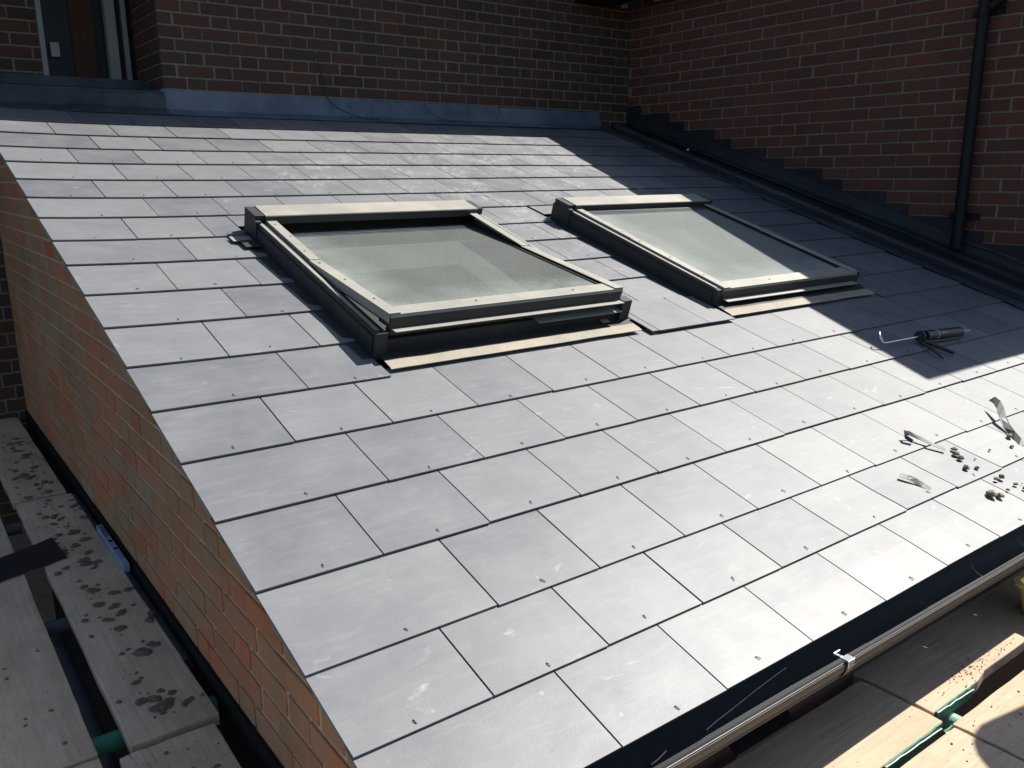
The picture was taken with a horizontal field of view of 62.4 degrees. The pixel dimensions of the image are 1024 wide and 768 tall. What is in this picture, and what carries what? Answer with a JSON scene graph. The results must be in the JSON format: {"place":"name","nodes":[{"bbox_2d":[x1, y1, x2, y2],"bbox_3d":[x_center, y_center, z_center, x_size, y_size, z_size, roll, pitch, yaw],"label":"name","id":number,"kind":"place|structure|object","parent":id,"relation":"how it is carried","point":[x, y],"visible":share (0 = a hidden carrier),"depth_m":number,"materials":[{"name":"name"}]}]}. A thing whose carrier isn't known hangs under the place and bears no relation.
{"place":"outdoors","nodes":[
{"label":"outdoors","id":0,"kind":"place"},
{"label":"ground","id":1,"kind":"structure","parent":0,"visible":0},
{"bbox_2d":[0,236,55,622],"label":"brick wall","id":2,"kind":"structure","parent":1,"relation":"on","point":[12,401],"depth_m":4.81,"materials":[{"name":"brown brick"}]},
{"bbox_2d":[0,154,355,767],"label":"gable brick wall","id":3,"kind":"structure","parent":1,"relation":"on","point":[96,435],"depth_m":2.67,"materials":[{"name":"brown brick"}]},
{"bbox_2d":[91,695,218,756],"bbox_3d":[-1.288,0.953,1.924,1.230,0.048,0.048,-11,17,-35],"label":"scaffold tube","id":4,"kind":"object","parent":3,"relation":"attached to","point":[109,742],"visible":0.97,"depth_m":2.11,"materials":[{"name":"green paint"}]},
{"bbox_2d":[0,518,97,767],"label":"scaffold board","id":5,"kind":"object","parent":4,"relation":"on","point":[25,687],"visible":0.9,"depth_m":2.21,"materials":[{"name":"wood"}]},
{"bbox_2d":[4,522,22,536],"bbox_3d":[-2.365,0.657,3.118,0.981,0.064,0.048,-11,17,-35],"label":"scaffold tube","id":6,"kind":"object","parent":5,"relation":"attached to","point":[12,529],"visible":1,"depth_m":3.37,"materials":[{"name":"metal"}]},
{"bbox_2d":[44,617,69,636],"bbox_3d":[-1.809,0.838,2.407,0.990,0.048,0.048,-11,17,-35],"label":"scaffold tube","id":7,"kind":"object","parent":5,"relation":"attached to","point":[57,626],"visible":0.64,"depth_m":2.66,"materials":[{"name":"metal"}]},
{"bbox_2d":[50,634,119,767],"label":"scaffold tube","id":8,"kind":"object","parent":4,"relation":"attached to","point":[92,722],"visible":0.46,"depth_m":2.42,"materials":[{"name":"metal"}]},
{"bbox_2d":[16,493,219,753],"bbox_3d":[-1.405,0.683,2.835,0.216,0.037,1.931,-11,17,-35],"label":"scaffold board","id":9,"kind":"object","parent":4,"relation":"on","point":[163,665],"visible":0.94,"depth_m":2.49,"materials":[{"name":"wood"}]},
{"bbox_2d":[0,537,66,580],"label":"slate strip","id":10,"kind":"object","parent":9,"relation":"on","point":[40,554],"visible":1,"depth_m":2.98,"materials":[{"name":"black stone"}]},
{"bbox_2d":[0,436,220,767],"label":"mortar droppings","id":11,"kind":"object","parent":9,"relation":"on","point":[165,704],"visible":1,"depth_m":2.67,"materials":[{"name":"grey concrete"}]},
{"bbox_2d":[72,494,193,672],"bbox_3d":[-1.413,0.652,3.033,0.051,0.048,1.630,-11,17,-35],"label":"scaffold tube","id":12,"kind":"object","parent":9,"relation":"attached to","point":[174,640],"visible":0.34,"depth_m":2.67,"materials":[{"name":"metal"}]},
{"bbox_2d":[0,417,66,509],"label":"scaffold board","id":13,"kind":"object","parent":12,"relation":"on","point":[11,429],"visible":0.94,"depth_m":3.95,"materials":[{"name":"wood"}]},
{"bbox_2d":[96,524,130,572],"bbox_3d":[-1.458,0.596,3.088,0.022,0.034,0.430,-11,17,-35],"label":"spirit level","id":14,"kind":"object","parent":12,"relation":"on","point":[114,549],"visible":1,"depth_m":3.05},
{"bbox_2d":[0,108,1023,767],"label":"slate roof","id":15,"kind":"structure","parent":3,"relation":"on","point":[580,552],"depth_m":2.54,"materials":[{"name":"stone"}]},
{"bbox_2d":[0,83,173,114],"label":"grimy lead flashing","id":16,"kind":"object","parent":15,"relation":"attached to","point":[38,98],"visible":1,"depth_m":4.85,"materials":[{"name":"grey metal"}]},
{"bbox_2d":[229,200,641,369],"bbox_3d":[-0.343,-0.368,3.506,1.282,0.438,1.313,-11,34,-35],"label":"roof window","id":17,"kind":"structure","parent":15,"relation":"on","point":[395,285],"depth_m":3.39,"materials":[{"name":"metal"}]},
{"bbox_2d":[550,194,874,315],"bbox_3d":[1.023,-0.607,4.506,1.232,0.402,1.313,-11,34,-35],"label":"roof window","id":18,"kind":"structure","parent":15,"relation":"on","point":[700,248],"depth_m":4.31,"materials":[{"name":"metal"}]},
{"bbox_2d":[586,525,1023,767],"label":"eaves gutter","id":19,"kind":"object","parent":15,"relation":"attached to","point":[687,740],"visible":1,"depth_m":1.95,"materials":[{"name":"plastic"}]},
{"bbox_2d":[651,750,666,764],"bbox_3d":[0.289,0.736,1.666,0.050,0.005,0.011,-11,17,-35],"label":"grass stem","id":20,"kind":"object","parent":19,"relation":"in","point":[659,757],"visible":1,"depth_m":1.66,"materials":[{"name":"grey plant"}]},
{"bbox_2d":[706,667,785,730],"bbox_3d":[0.513,0.682,1.842,0.301,0.020,0.005,-12,18,-40],"label":"grass stem","id":21,"kind":"object","parent":19,"relation":"in","point":[744,699],"visible":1,"depth_m":1.83,"materials":[{"name":"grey plant"}]},
{"bbox_2d":[899,473,930,489],"bbox_3d":[1.263,0.306,2.649,0.094,0.039,0.023,8,16,30],"label":"lead strip","id":22,"kind":"object","parent":15,"relation":"on","point":[916,481],"visible":1,"depth_m":2.65,"materials":[{"name":"grey metal"}]},
{"bbox_2d":[877,326,970,358],"bbox_3d":[1.917,-0.197,3.788,0.682,0.119,0.183,-9,16,-30],"label":"sealant gun","id":23,"kind":"object","parent":15,"relation":"on","point":[926,338],"visible":1,"depth_m":3.83,"materials":[{"name":"black metal"}]},
{"bbox_2d":[904,430,945,450],"bbox_3d":[1.413,0.195,2.897,0.136,0.060,0.043,6,15,23],"label":"lead strip","id":24,"kind":"object","parent":15,"relation":"on","point":[911,434],"visible":1,"depth_m":2.91,"materials":[{"name":"grey metal"}]},
{"bbox_2d":[952,451,959,455],"bbox_3d":[1.510,0.234,2.876,0.022,0.013,0.023,3,14,15],"label":"mortar lump","id":25,"kind":"object","parent":15,"relation":"on","point":[957,453],"visible":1,"depth_m":2.87,"materials":[{"name":"grey concrete"}]},
{"bbox_2d":[957,455,964,459],"bbox_3d":[1.512,0.246,2.849,0.021,0.014,0.019,-4,14,-16],"label":"mortar lump","id":26,"kind":"object","parent":15,"relation":"on","point":[960,457],"visible":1,"depth_m":2.84,"materials":[{"name":"grey concrete"}]},
{"bbox_2d":[963,464,969,469],"bbox_3d":[1.498,0.273,2.789,0.020,0.015,0.021,-11,17,-35],"label":"mortar lump","id":27,"kind":"object","parent":15,"relation":"on","point":[966,467],"visible":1,"depth_m":2.78,"materials":[{"name":"grey concrete"}]},
{"bbox_2d":[985,490,997,496],"bbox_3d":[1.501,0.340,2.647,0.028,0.016,0.036,2,14,8],"label":"mortar lump","id":28,"kind":"object","parent":15,"relation":"on","point":[992,493],"visible":1,"depth_m":2.64,"materials":[{"name":"grey concrete"}]},
{"bbox_2d":[997,492,1004,497],"bbox_3d":[1.529,0.347,2.648,0.021,0.013,0.025,1,14,4],"label":"mortar lump","id":29,"kind":"object","parent":15,"relation":"on","point":[1001,495],"visible":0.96,"depth_m":2.64,"materials":[{"name":"grey concrete"}]},
{"bbox_2d":[989,397,1023,445],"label":"lead strip","id":30,"kind":"object","parent":15,"relation":"on","point":[1006,425],"visible":0.97,"depth_m":3.15,"materials":[{"name":"grey metal"}]},
{"bbox_2d":[616,566,1023,767],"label":"eaves wall","id":31,"kind":"structure","parent":1,"relation":"on","point":[996,680],"depth_m":2.44,"materials":[{"name":"red brick"}]},
{"bbox_2d":[628,0,1023,245],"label":"side brick wall","id":32,"kind":"structure","parent":1,"relation":"on","point":[863,95],"depth_m":5.72,"materials":[{"name":"brown brick"}]},
{"bbox_2d":[128,0,630,127],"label":"brick wall","id":33,"kind":"structure","parent":32,"relation":"attached to","point":[564,54],"depth_m":6.02,"materials":[{"name":"brown brick"}]},
{"bbox_2d":[0,0,43,74],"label":"recess brick wall","id":34,"kind":"structure","parent":33,"relation":"attached to","point":[20,51],"depth_m":5.17,"materials":[{"name":"brown brick"}]},
{"bbox_2d":[0,0,163,94],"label":"patio window","id":35,"kind":"structure","parent":34,"relation":"in","point":[86,43],"depth_m":5.34,"materials":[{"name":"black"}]},
{"bbox_2d":[315,54,380,120],"bbox_3d":[-1.119,-2.024,5.788,0.430,0.423,0.021,-6,15,-20],"label":"loose cable","id":36,"kind":"object","parent":33,"relation":"hanging from","point":[329,99],"visible":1,"depth_m":5.77,"materials":[{"name":"black plastic"}]},
{"bbox_2d":[161,88,611,129],"bbox_3d":[-0.597,-1.983,6.188,3.740,0.167,0.153,-11,17,-35],"label":"lead flashing","id":37,"kind":"object","parent":33,"relation":"attached to","point":[190,102],"visible":1,"depth_m":5.91,"materials":[{"name":"grey metal"}]},
{"bbox_2d":[575,0,638,7],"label":"eaves","id":38,"kind":"object","parent":33,"relation":"on","point":[606,3],"visible":1,"depth_m":6.86,"materials":[{"name":"tile"}]},
{"bbox_2d":[615,0,660,8],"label":"side eaves","id":39,"kind":"object","parent":32,"relation":"on","point":[624,6],"visible":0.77,"depth_m":7.00,"materials":[{"name":"tile"}]},
{"bbox_2d":[600,106,1023,308],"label":"side lead flashing","id":40,"kind":"object","parent":32,"relation":"attached to","point":[873,218],"visible":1,"depth_m":5.77,"materials":[{"name":"grey metal"}]},
{"bbox_2d":[949,0,1007,248],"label":"downpipe","id":41,"kind":"object","parent":32,"relation":"attached to","point":[982,14],"visible":1,"depth_m":5.08,"materials":[{"name":"black plastic"}]},
{"bbox_3d":[-0.708,2.115,1.534,0.048,2.100,0.048,-11,17,-35],"label":"scaffold tube","id":42,"kind":"object","parent":1,"relation":"on","visible":0},
{"bbox_2d":[73,759,102,767],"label":"scaffold board","id":43,"kind":"object","parent":42,"relation":"on","point":[95,763],"visible":1,"depth_m":1.96,"materials":[{"name":"beige wood"}]},
{"bbox_3d":[1.414,0.976,1.967,5.600,0.048,0.048,-11,17,-35],"label":"scaffold tube","id":44,"kind":"object","parent":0,"visible":0},
{"bbox_2d":[120,723,241,767],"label":"scaffold board","id":45,"kind":"object","parent":44,"relation":"on","point":[205,750],"visible":0.99,"depth_m":2.00,"materials":[{"name":"beige wood"}]},
{"bbox_2d":[941,712,961,728],"bbox_3d":[1.428,0.966,1.808,0.048,0.048,1.300,-11,17,-35],"label":"scaffold tube","id":46,"kind":"object","parent":44,"relation":"on","point":[950,719],"depth_m":2.17,"materials":[{"name":"green metal"}]},
{"bbox_2d":[722,681,941,767],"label":"scaffold board","id":47,"kind":"object","parent":46,"relation":"on","point":[859,724],"visible":0.98,"depth_m":2.04,"materials":[{"name":"beige wood"}]},
{"bbox_2d":[728,709,792,758],"bbox_3d":[0.581,0.814,1.993,0.235,0.012,0.070,-11,17,-35],"label":"slate offcut","id":48,"kind":"object","parent":47,"relation":"on","point":[754,738],"visible":0.71,"depth_m":1.97,"materials":[{"name":"black stone"}]},
{"bbox_2d":[852,569,1023,719],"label":"scaffold board","id":49,"kind":"object","parent":46,"relation":"on","point":[921,663],"visible":0.92,"depth_m":2.38,"materials":[{"name":"beige wood"}]},
{"bbox_2d":[909,634,1022,761],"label":"dirt crumbs","id":50,"kind":"object","parent":49,"relation":"on","point":[975,680],"visible":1,"depth_m":2.29,"materials":[{"name":"brown soil"}]},
{"bbox_2d":[1012,572,1023,613],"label":"yellow tub","id":51,"kind":"object","parent":49,"relation":"on","point":[1018,581],"visible":1,"depth_m":2.57,"materials":[{"name":"plastic"}]},
{"bbox_2d":[900,725,1023,767],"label":"scaffold board","id":52,"kind":"object","parent":46,"relation":"on","point":[942,752],"visible":1,"depth_m":1.97,"materials":[{"name":"beige wood"}]},
{"bbox_2d":[953,670,1023,761],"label":"scaffold board","id":53,"kind":"object","parent":46,"relation":"on","point":[992,727],"visible":0.8,"depth_m":2.09,"materials":[{"name":"beige wood"}]}
]}

